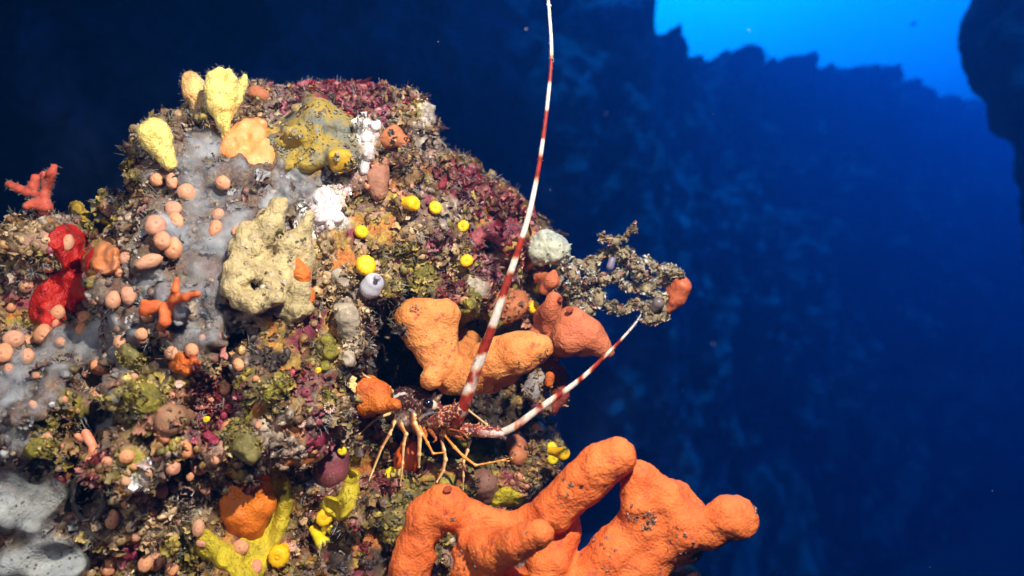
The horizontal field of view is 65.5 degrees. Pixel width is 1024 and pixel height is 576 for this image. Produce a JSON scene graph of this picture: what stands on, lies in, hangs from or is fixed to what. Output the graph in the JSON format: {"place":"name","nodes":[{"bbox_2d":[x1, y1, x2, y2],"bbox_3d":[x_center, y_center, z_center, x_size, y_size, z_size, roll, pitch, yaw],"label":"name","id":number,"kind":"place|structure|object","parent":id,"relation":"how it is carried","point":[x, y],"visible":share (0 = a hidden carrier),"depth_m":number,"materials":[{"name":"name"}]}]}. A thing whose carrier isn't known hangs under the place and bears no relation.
{"place":"outdoors","nodes":[
{"label":"outdoors","id":0,"kind":"place"},
{"bbox_2d":[0,77,563,575],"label":"reef rock","id":1,"kind":"object","parent":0,"point":[52,387],"visible":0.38,"depth_m":0.90,"materials":[{"name":"stone"}]},
{"bbox_2d":[0,343,13,362],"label":"ball polyp","id":2,"kind":"object","parent":1,"relation":"on","point":[6,352],"visible":1,"depth_m":0.85},
{"bbox_2d":[2,330,24,347],"bbox_3d":[-0.546,0.056,0.873,0.022,0.021,0.016,4,-7,-33],"label":"ball polyp","id":3,"kind":"object","parent":1,"relation":"on","point":[14,338],"visible":1,"depth_m":0.87},
{"bbox_2d":[18,280,33,292],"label":"ball polyp","id":4,"kind":"object","parent":1,"relation":"on","point":[23,284],"visible":0.91,"depth_m":0.94},
{"bbox_2d":[19,348,35,364],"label":"ball polyp","id":5,"kind":"object","parent":1,"relation":"on","point":[28,356],"visible":1,"depth_m":0.87},
{"bbox_2d":[0,486,65,532],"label":"sea sponge","id":6,"kind":"object","parent":1,"relation":"on","point":[28,508],"visible":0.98,"depth_m":0.82},
{"bbox_2d":[4,164,61,216],"bbox_3d":[-0.556,-0.110,0.926,0.050,0.068,0.060,0,0,-41],"label":"branching bryozoan","id":7,"kind":"object","parent":1,"relation":"on","point":[40,202],"visible":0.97,"depth_m":0.93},
{"bbox_2d":[23,433,60,459],"bbox_3d":[-0.475,0.160,0.804,0.037,0.027,0.028,0,0,0],"label":"olive lump","id":8,"kind":"object","parent":1,"relation":"on","point":[47,448],"visible":1,"depth_m":0.80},
{"bbox_2d":[32,324,51,344],"bbox_3d":[-0.546,0.055,0.931,0.022,0.026,0.020,0,0,36],"label":"ball polyp","id":9,"kind":"object","parent":1,"relation":"on","point":[40,332],"visible":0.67,"depth_m":0.92},
{"bbox_2d":[0,539,86,575],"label":"sea sponge","id":10,"kind":"object","parent":1,"relation":"on","point":[55,557],"visible":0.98,"depth_m":0.82},
{"bbox_2d":[28,413,60,434],"bbox_3d":[-0.480,0.136,0.816,0.028,0.032,0.029,0,0,0],"label":"olive lump","id":11,"kind":"object","parent":1,"relation":"on","point":[44,426],"visible":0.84,"depth_m":0.81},
{"bbox_2d":[50,305,65,319],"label":"ball polyp","id":12,"kind":"object","parent":1,"relation":"on","point":[57,312],"visible":1,"depth_m":0.94},
{"bbox_2d":[3,314,116,408],"bbox_3d":[-0.487,0.094,0.864,0.182,0.158,0.170,0,0,0],"label":"mucilage","id":13,"kind":"object","parent":1,"relation":"on","point":[91,329],"visible":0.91,"depth_m":0.87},
{"bbox_2d":[28,223,94,328],"bbox_3d":[-0.525,-0.019,0.926,0.074,0.140,0.197,0,0,-30],"label":"red sponge","id":14,"kind":"object","parent":1,"relation":"on","point":[60,287],"visible":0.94,"depth_m":0.95},
{"bbox_2d":[63,234,73,250],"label":"ball polyp","id":15,"kind":"object","parent":1,"relation":"on","point":[68,239],"visible":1,"depth_m":0.93},
{"bbox_2d":[74,429,97,463],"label":"branching sponge","id":16,"kind":"object","parent":1,"relation":"on","point":[87,437],"visible":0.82,"depth_m":0.82},
{"bbox_2d":[68,200,111,230],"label":"yellow sponge","id":17,"kind":"object","parent":1,"relation":"on","point":[82,212],"visible":0.85,"depth_m":1.01},
{"bbox_2d":[68,465,115,524],"bbox_3d":[-0.465,0.224,0.871,0.050,0.081,0.131,0,0,-38],"label":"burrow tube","id":18,"kind":"object","parent":1,"relation":"on","point":[73,496],"visible":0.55,"depth_m":0.83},
{"bbox_2d":[90,358,108,374],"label":"ball polyp","id":19,"kind":"object","parent":1,"relation":"on","point":[95,369],"visible":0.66,"depth_m":0.89},
{"bbox_2d":[90,241,119,275],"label":"orange sponge","id":20,"kind":"object","parent":1,"relation":"on","point":[105,261],"visible":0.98,"depth_m":0.87},
{"bbox_2d":[100,559,115,575],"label":"ball polyp","id":21,"kind":"object","parent":1,"relation":"on","point":[107,567],"visible":1,"depth_m":0.88},
{"bbox_2d":[104,509,119,528],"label":"ball polyp","id":22,"kind":"object","parent":1,"relation":"on","point":[112,520],"visible":1,"depth_m":0.84},
{"bbox_2d":[105,290,120,308],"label":"ball polyp","id":23,"kind":"object","parent":1,"relation":"on","point":[112,299],"visible":1,"depth_m":0.84},
{"bbox_2d":[109,547,138,560],"bbox_3d":[-0.433,0.295,0.880,0.042,0.028,0.033,0,0,0],"label":"coralline crust","id":24,"kind":"object","parent":1,"relation":"attached to","point":[130,555],"visible":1,"depth_m":0.87},
{"bbox_2d":[118,449,134,463],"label":"ball polyp","id":25,"kind":"object","parent":1,"relation":"on","point":[126,456],"visible":1,"depth_m":0.79},
{"bbox_2d":[114,343,147,370],"bbox_3d":[-0.406,0.073,0.850,0.035,0.030,0.025,0,0,0],"label":"olive lump","id":26,"kind":"object","parent":1,"relation":"on","point":[129,355],"visible":1,"depth_m":0.84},
{"bbox_2d":[135,327,147,339],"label":"ball polyp","id":27,"kind":"object","parent":1,"relation":"on","point":[141,333],"visible":1,"depth_m":0.83},
{"bbox_2d":[121,381,165,415],"bbox_3d":[-0.373,0.114,0.804,0.040,0.039,0.033,0,0,17],"label":"olive lump","id":28,"kind":"object","parent":1,"relation":"on","point":[140,397],"visible":1,"depth_m":0.79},
{"bbox_2d":[137,554,152,572],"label":"ball polyp","id":29,"kind":"object","parent":1,"relation":"on","point":[145,564],"visible":1,"depth_m":0.87},
{"bbox_2d":[135,253,162,269],"bbox_3d":[-0.381,-0.028,0.838,0.029,0.016,0.015,-20,-1,-14],"label":"ball polyp","id":30,"kind":"object","parent":1,"relation":"on","point":[149,261],"visible":1,"depth_m":0.83},
{"bbox_2d":[144,215,166,236],"bbox_3d":[-0.379,-0.066,0.847,0.022,0.024,0.019,5,-22,-13],"label":"ball polyp","id":31,"kind":"object","parent":1,"relation":"on","point":[154,225],"visible":1,"depth_m":0.84},
{"bbox_2d":[132,114,179,171],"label":"club sponge","id":32,"kind":"object","parent":1,"relation":"on","point":[154,137],"visible":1,"depth_m":0.90},
{"bbox_2d":[149,173,162,186],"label":"ball polyp","id":33,"kind":"object","parent":1,"relation":"on","point":[156,179],"visible":1,"depth_m":0.91},
{"bbox_2d":[150,551,164,570],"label":"ball polyp","id":34,"kind":"object","parent":1,"relation":"on","point":[158,561],"visible":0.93,"depth_m":0.88},
{"bbox_2d":[154,482,168,497],"bbox_3d":[-0.382,0.219,0.868,0.015,0.019,0.014,0,0,-44],"label":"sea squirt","id":35,"kind":"object","parent":1,"relation":"on","point":[162,489],"visible":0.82,"depth_m":0.86},
{"bbox_2d":[153,231,171,249],"bbox_3d":[-0.368,-0.049,0.838,0.018,0.020,0.014,-30,-1,-11],"label":"ball polyp","id":36,"kind":"object","parent":1,"relation":"on","point":[162,240],"visible":1,"depth_m":0.83},
{"bbox_2d":[139,277,200,330],"bbox_3d":[-0.345,0.017,0.813,0.081,0.056,0.023,0,0,23],"label":"branching sponge","id":37,"kind":"object","parent":1,"relation":"on","point":[164,310],"visible":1,"depth_m":0.81},
{"bbox_2d":[166,173,177,189],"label":"ball polyp","id":38,"kind":"object","parent":1,"relation":"on","point":[171,181],"visible":1,"depth_m":0.90},
{"bbox_2d":[165,562,178,575],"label":"ball polyp","id":39,"kind":"object","parent":1,"relation":"on","point":[169,570],"visible":1,"depth_m":0.89},
{"bbox_2d":[165,461,180,475],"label":"ball polyp","id":40,"kind":"object","parent":1,"relation":"on","point":[174,468],"visible":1,"depth_m":0.81},
{"bbox_2d":[153,400,196,436],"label":"peach sponge","id":41,"kind":"object","parent":1,"relation":"on","point":[171,419],"visible":1,"depth_m":0.80},
{"bbox_2d":[168,352,200,375],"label":"orange sponge","id":42,"kind":"object","parent":1,"relation":"on","point":[181,363],"visible":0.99,"depth_m":0.82},
{"bbox_2d":[181,438,191,458],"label":"ball polyp","id":43,"kind":"object","parent":1,"relation":"on","point":[187,454],"visible":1,"depth_m":0.82},
{"bbox_2d":[178,68,204,113],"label":"fan sponge","id":44,"kind":"object","parent":1,"relation":"on","point":[192,82],"visible":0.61,"depth_m":0.97},
{"bbox_2d":[184,343,198,357],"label":"ball polyp","id":45,"kind":"object","parent":1,"relation":"on","point":[191,350],"visible":1,"depth_m":0.82},
{"bbox_2d":[149,140,246,331],"bbox_3d":[-0.350,-0.064,0.882,0.153,0.271,0.138,0,0,37],"label":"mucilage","id":46,"kind":"object","parent":1,"relation":"on","point":[202,151],"visible":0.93,"depth_m":0.87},
{"bbox_2d":[120,286,136,305],"bbox_3d":[-0.409,0.009,0.850,0.015,0.021,0.014,0,0,-40],"label":"ball polyp","id":47,"kind":"object","parent":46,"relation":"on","point":[128,296],"visible":0.94,"depth_m":0.85},
{"bbox_2d":[164,237,182,259],"bbox_3d":[-0.359,-0.042,0.846,0.018,0.025,0.017,0,0,29],"label":"ball polyp","id":48,"kind":"object","parent":46,"relation":"on","point":[174,250],"visible":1,"depth_m":0.84},
{"bbox_2d":[165,201,181,215],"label":"ball polyp","id":49,"kind":"object","parent":46,"relation":"on","point":[171,207],"visible":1,"depth_m":0.86},
{"bbox_2d":[169,212,183,228],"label":"ball polyp","id":50,"kind":"object","parent":46,"relation":"on","point":[176,219],"visible":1,"depth_m":0.86},
{"bbox_2d":[177,183,196,199],"bbox_3d":[-0.367,-0.108,0.897,0.017,0.020,0.019,0,0,29],"label":"ball polyp","id":51,"kind":"object","parent":46,"relation":"on","point":[186,191],"visible":1,"depth_m":0.89},
{"bbox_2d":[215,175,230,190],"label":"ball polyp","id":52,"kind":"object","parent":46,"relation":"on","point":[223,182],"visible":1,"depth_m":0.90},
{"bbox_2d":[192,519,204,536],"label":"ball polyp","id":53,"kind":"object","parent":1,"relation":"on","point":[198,527],"visible":1,"depth_m":0.87},
{"bbox_2d":[189,458,208,474],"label":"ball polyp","id":54,"kind":"object","parent":1,"relation":"on","point":[195,468],"visible":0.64,"depth_m":0.85},
{"bbox_2d":[202,411,227,445],"bbox_3d":[-0.321,0.152,0.856,0.026,0.035,0.046,0,0,0],"label":"coralline crust","id":55,"kind":"object","parent":1,"relation":"attached to","point":[210,437],"visible":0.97,"depth_m":0.85},
{"bbox_2d":[208,220,222,235],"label":"ball polyp","id":56,"kind":"object","parent":1,"relation":"on","point":[215,227],"visible":1,"depth_m":0.87},
{"bbox_2d":[218,379,230,394],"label":"ball polyp","id":57,"kind":"object","parent":1,"relation":"on","point":[224,389],"visible":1,"depth_m":0.87},
{"bbox_2d":[202,65,249,140],"bbox_3d":[-0.340,-0.218,0.948,0.057,0.093,0.042,0,0,-26],"label":"fan sponge","id":58,"kind":"object","parent":1,"relation":"on","point":[224,90],"visible":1,"depth_m":0.94},
{"bbox_2d":[232,539,248,554],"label":"ball polyp","id":59,"kind":"object","parent":1,"relation":"on","point":[240,546],"visible":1,"depth_m":0.88},
{"bbox_2d":[218,416,264,464],"bbox_3d":[-0.285,0.160,0.840,0.038,0.046,0.067,0,0,-40],"label":"olive lump","id":60,"kind":"object","parent":1,"relation":"on","point":[245,445],"visible":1,"depth_m":0.82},
{"bbox_2d":[196,468,293,575],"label":"yellow sponge","id":61,"kind":"object","parent":1,"relation":"on","point":[220,554],"visible":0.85,"depth_m":0.90},
{"bbox_2d":[219,117,274,164],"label":"apricot sponge","id":62,"kind":"object","parent":1,"relation":"on","point":[248,139],"visible":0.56,"depth_m":0.95},
{"bbox_2d":[219,472,276,539],"bbox_3d":[-0.303,0.247,0.911,0.071,0.095,0.062,0,0,30],"label":"orange mound","id":63,"kind":"object","parent":1,"relation":"on","point":[242,514],"visible":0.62,"depth_m":0.89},
{"bbox_2d":[247,85,269,100],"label":"apricot sponge","id":64,"kind":"object","parent":1,"relation":"on","point":[260,92],"visible":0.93,"depth_m":1.06},
{"bbox_2d":[220,197,315,322],"bbox_3d":[-0.263,-0.030,0.881,0.102,0.136,0.127,0,0,0],"label":"beige sponge","id":65,"kind":"object","parent":1,"relation":"on","point":[266,249],"visible":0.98,"depth_m":0.84},
{"bbox_2d":[1,82,550,575],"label":"worm tubes","id":66,"kind":"object","parent":1,"relation":"on","point":[239,374],"visible":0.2,"depth_m":0.93},
{"bbox_2d":[259,370,296,403],"bbox_3d":[-0.246,0.103,0.840,0.038,0.037,0.028,0,0,-14],"label":"olive lump","id":67,"kind":"object","parent":1,"relation":"on","point":[281,384],"visible":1,"depth_m":0.83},
{"bbox_2d":[268,543,289,568],"bbox_3d":[-0.262,0.302,0.903,0.024,0.027,0.032,0,0,0],"label":"cup coral","id":68,"kind":"object","parent":1,"relation":"on","point":[278,555],"visible":1,"depth_m":0.89},
{"bbox_2d":[263,170,299,207],"bbox_3d":[-0.260,-0.115,0.928,0.061,0.088,0.094,0,0,17],"label":"mucilage","id":69,"kind":"object","parent":1,"relation":"on","point":[293,174],"visible":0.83,"depth_m":0.92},
{"bbox_2d":[0,75,565,575],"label":"hydroid turf","id":70,"kind":"structure","parent":1,"relation":"on","point":[366,305],"depth_m":0.92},
{"bbox_2d":[0,79,566,575],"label":"encrusting growth","id":71,"kind":"object","parent":1,"relation":"on","point":[240,349],"visible":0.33,"depth_m":0.90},
{"bbox_2d":[0,77,568,575],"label":"leafy algae","id":72,"kind":"object","parent":1,"relation":"on","point":[472,189],"visible":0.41,"depth_m":0.93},
{"bbox_2d":[293,258,314,302],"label":"orange sponge","id":73,"kind":"object","parent":1,"relation":"attached to","point":[302,272],"visible":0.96,"depth_m":0.85},
{"bbox_2d":[267,97,361,174],"bbox_3d":[-0.246,-0.193,0.978,0.124,0.120,0.104,0,0,-15],"label":"mottled sponge","id":74,"kind":"object","parent":1,"relation":"on","point":[320,132],"visible":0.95,"depth_m":0.95},
{"bbox_2d":[306,429,331,448],"bbox_3d":[-0.211,0.168,0.894,0.020,0.028,0.088,0,0,13],"label":"coralline crust","id":75,"kind":"object","parent":1,"relation":"attached to","point":[320,441],"visible":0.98,"depth_m":0.87},
{"bbox_2d":[308,525,333,555],"bbox_3d":[-0.225,0.300,0.944,0.022,0.032,0.042,0,0,-38],"label":"cup coral","id":76,"kind":"object","parent":1,"relation":"on","point":[320,538],"visible":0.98,"depth_m":0.94},
{"bbox_2d":[315,509,332,526],"bbox_3d":[-0.223,0.272,0.953,0.021,0.021,0.030,0,0,0],"label":"cup coral","id":77,"kind":"object","parent":1,"relation":"on","point":[323,518],"visible":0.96,"depth_m":0.94},
{"bbox_2d":[311,185,344,224],"bbox_3d":[-0.218,-0.100,0.943,0.043,0.056,0.070,0,0,0],"label":"white crust","id":78,"kind":"object","parent":1,"relation":"attached to","point":[327,200],"visible":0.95,"depth_m":0.94},
{"bbox_2d":[319,333,338,371],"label":"yellow sponge","id":79,"kind":"object","parent":1,"relation":"on","point":[330,352],"visible":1,"depth_m":0.89},
{"bbox_2d":[320,385,338,409],"bbox_3d":[-0.201,0.120,0.868,0.025,0.029,0.020,0,0,36],"label":"olive lump","id":80,"kind":"object","parent":1,"relation":"on","point":[326,391],"visible":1,"depth_m":0.86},
{"bbox_2d":[311,446,348,486],"bbox_3d":[-0.216,0.210,0.949,0.045,0.053,0.044,0,0,0],"label":"sea squirt","id":81,"kind":"object","parent":1,"relation":"on","point":[332,469],"visible":0.73,"depth_m":0.93},
{"bbox_2d":[319,469,360,520],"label":"yellow sponge","id":82,"kind":"object","parent":1,"relation":"on","point":[343,503],"visible":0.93,"depth_m":0.93},
{"bbox_2d":[326,148,359,175],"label":"mottled sponge","id":83,"kind":"object","parent":1,"relation":"on","point":[342,161],"visible":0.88,"depth_m":0.94,"materials":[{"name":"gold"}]},
{"bbox_2d":[330,265,358,293],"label":"grey sponge","id":84,"kind":"object","parent":1,"relation":"on","point":[344,279],"visible":1,"depth_m":0.89},
{"bbox_2d":[329,300,367,366],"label":"grey sponge","id":85,"kind":"object","parent":1,"relation":"on","point":[348,326],"visible":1,"depth_m":0.88},
{"bbox_2d":[354,225,368,238],"bbox_3d":[-0.180,-0.066,0.941,0.017,0.016,0.026,0,0,-29],"label":"cup coral","id":86,"kind":"object","parent":1,"relation":"attached to","point":[361,231],"visible":1,"depth_m":0.93},
{"bbox_2d":[359,120,381,174],"bbox_3d":[-0.173,-0.175,0.980,0.029,0.078,0.042,0,0,37],"label":"white crust","id":87,"kind":"object","parent":1,"relation":"attached to","point":[367,136],"visible":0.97,"depth_m":0.96},
{"bbox_2d":[360,273,383,298],"bbox_3d":[-0.158,-0.002,0.895,0.028,0.029,0.036,0,0,0],"label":"sea squirt","id":88,"kind":"object","parent":1,"relation":"on","point":[371,285],"visible":1,"depth_m":0.89},
{"bbox_2d":[355,375,401,418],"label":"orange sponge","id":89,"kind":"object","parent":1,"relation":"on","point":[374,391],"visible":0.77,"depth_m":0.93},
{"bbox_2d":[367,154,392,200],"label":"peach sponge","id":90,"kind":"object","parent":1,"relation":"on","point":[378,178],"visible":0.94,"depth_m":0.97},
{"bbox_2d":[380,124,412,148],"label":"peach sponge","id":91,"kind":"object","parent":1,"relation":"on","point":[394,135],"visible":1,"depth_m":0.97},
{"bbox_2d":[393,493,411,509],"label":"olive lump","id":92,"kind":"object","parent":1,"relation":"on","point":[402,501],"visible":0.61,"depth_m":0.95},
{"bbox_2d":[390,196,419,210],"bbox_3d":[-0.131,-0.102,0.971,0.040,0.019,0.020,0,0,36],"label":"cup coral","id":93,"kind":"object","parent":1,"relation":"on","point":[411,203],"visible":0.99,"depth_m":0.96},
{"bbox_2d":[393,437,420,473],"bbox_3d":[-0.132,0.217,1.003,0.035,0.059,0.040,0,0,0],"label":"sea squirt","id":94,"kind":"object","parent":1,"relation":"on","point":[410,460],"visible":0.56,"depth_m":0.99},
{"bbox_2d":[401,263,435,291],"bbox_3d":[-0.121,-0.016,1.009,0.054,0.043,0.038,0,0,0],"label":"olive lump","id":95,"kind":"object","parent":1,"relation":"on","point":[425,273],"visible":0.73,"depth_m":1.00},
{"bbox_2d":[429,201,441,214],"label":"cup coral","id":96,"kind":"object","parent":1,"relation":"on","point":[435,207],"visible":1,"depth_m":0.98},
{"bbox_2d":[460,254,473,266],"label":"cup coral","id":97,"kind":"object","parent":1,"relation":"on","point":[466,260],"visible":1,"depth_m":0.98},
{"bbox_2d":[451,437,484,469],"bbox_3d":[-0.062,0.243,1.103,0.059,0.051,0.197,0,0,0],"label":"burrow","id":98,"kind":"object","parent":1,"relation":"on","point":[476,454],"visible":0.62,"depth_m":1.14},
{"bbox_2d":[394,298,552,395],"bbox_3d":[-0.074,0.071,1.005,0.165,0.120,0.239,0,0,-28],"label":"forked orange sponge","id":99,"kind":"object","parent":1,"relation":"on","point":[441,346],"visible":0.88,"depth_m":0.94},
{"bbox_2d":[474,468,497,504],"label":"peach sponge","id":100,"kind":"object","parent":1,"relation":"on","point":[486,481],"visible":0.68,"depth_m":1.08},
{"bbox_2d":[458,291,523,339],"bbox_3d":[-0.035,0.049,1.096,0.114,0.094,0.247,0,0,0],"label":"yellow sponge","id":101,"kind":"object","parent":1,"relation":"on","point":[469,306],"visible":0.42,"depth_m":1.10},
{"bbox_2d":[354,0,640,490],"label":"spiny lobster","id":102,"kind":"object","parent":1,"relation":"on","point":[420,412],"visible":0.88,"depth_m":0.91},
{"bbox_2d":[491,486,525,506],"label":"yellow sponge","id":103,"kind":"object","parent":1,"relation":"on","point":[506,496],"visible":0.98,"depth_m":1.09},
{"bbox_2d":[494,288,529,324],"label":"peach sponge","id":104,"kind":"object","parent":1,"relation":"on","point":[516,307],"visible":0.68,"depth_m":1.10},
{"bbox_2d":[505,431,529,467],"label":"peach sponge","id":105,"kind":"object","parent":1,"relation":"on","point":[516,446],"visible":0.97,"depth_m":1.11},
{"bbox_2d":[524,230,539,269],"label":"peach sponge","id":106,"kind":"object","parent":1,"relation":"on","point":[529,263],"visible":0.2,"depth_m":1.11},
{"bbox_2d":[533,270,559,294],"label":"orange lobed sponge","id":107,"kind":"object","parent":1,"relation":"attached to","point":[549,282],"visible":1,"depth_m":1.07},
{"bbox_2d":[527,229,574,269],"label":"spiky sponge","id":108,"kind":"object","parent":1,"relation":"on","point":[549,247],"visible":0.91,"depth_m":1.06},
{"bbox_2d":[541,355,570,415],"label":"red brown sponge","id":109,"kind":"object","parent":1,"relation":"hanging from","point":[555,366],"visible":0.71,"depth_m":1.07},
{"bbox_2d":[547,446,569,460],"bbox_3d":[0.061,0.217,1.048,0.019,0.018,0.031,0,0,-40],"label":"cup coral","id":110,"kind":"object","parent":1,"relation":"on","point":[561,453],"visible":1,"depth_m":1.04},
{"bbox_2d":[530,306,614,357],"bbox_3d":[0.066,0.060,1.058,0.074,0.074,0.145,0,0,-31],"label":"orange lobed sponge","id":111,"kind":"object","parent":1,"relation":"attached to","point":[576,331],"visible":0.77,"depth_m":1.00},
{"bbox_2d":[533,291,562,333],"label":"orange lobed sponge","id":112,"kind":"object","parent":111,"relation":"on","point":[548,309],"visible":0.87,"depth_m":1.05},
{"bbox_2d":[387,436,759,575],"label":"orange branching sponge","id":113,"kind":"object","parent":1,"relation":"on","point":[660,524],"visible":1,"depth_m":0.83},
{"bbox_2d":[554,221,686,326],"bbox_3d":[0.131,-0.018,1.074,0.203,0.142,0.091,0,0,24],"label":"branching coral","id":114,"kind":"object","parent":1,"relation":"attached to","point":[573,289],"visible":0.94,"depth_m":1.06},
{"bbox_2d":[650,297,664,312],"bbox_3d":[0.192,0.022,1.052,0.016,0.021,0.020,0,0,-19],"label":"sea squirt","id":115,"kind":"object","parent":114,"relation":"on","point":[657,304],"visible":1,"depth_m":1.04},
{"bbox_2d":[664,275,691,313],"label":"orange sponge","id":116,"kind":"object","parent":114,"relation":"on","point":[678,290],"visible":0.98,"depth_m":1.05},
{"bbox_2d":[355,255,375,275],"bbox_3d":[-0.168,-0.025,0.910,0.024,0.024,0.036,0,0,-15],"label":"cup coral","id":117,"kind":"object","parent":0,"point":[365,265],"visible":1,"depth_m":0.89},
{"bbox_2d":[0,0,1023,575],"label":"cliff","id":118,"kind":"structure","parent":0,"point":[844,318],"depth_m":13.05,"materials":[{"name":"stone"}]},
{"bbox_2d":[957,0,1023,254],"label":"overhang","id":119,"kind":"object","parent":118,"relation":"attached to","point":[990,40],"visible":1,"depth_m":5.64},
{"bbox_2d":[528,395,553,417],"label":"purple sponge","id":120,"kind":"object","parent":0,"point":[547,411],"visible":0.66,"depth_m":1.06},
{"bbox_2d":[521,368,552,402],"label":"grey sponge","id":121,"kind":"object","parent":120,"relation":"on","point":[534,388],"visible":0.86,"depth_m":1.06},
{"bbox_2d":[655,0,985,114],"label":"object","id":122,"kind":"structure","parent":0,"point":[843,33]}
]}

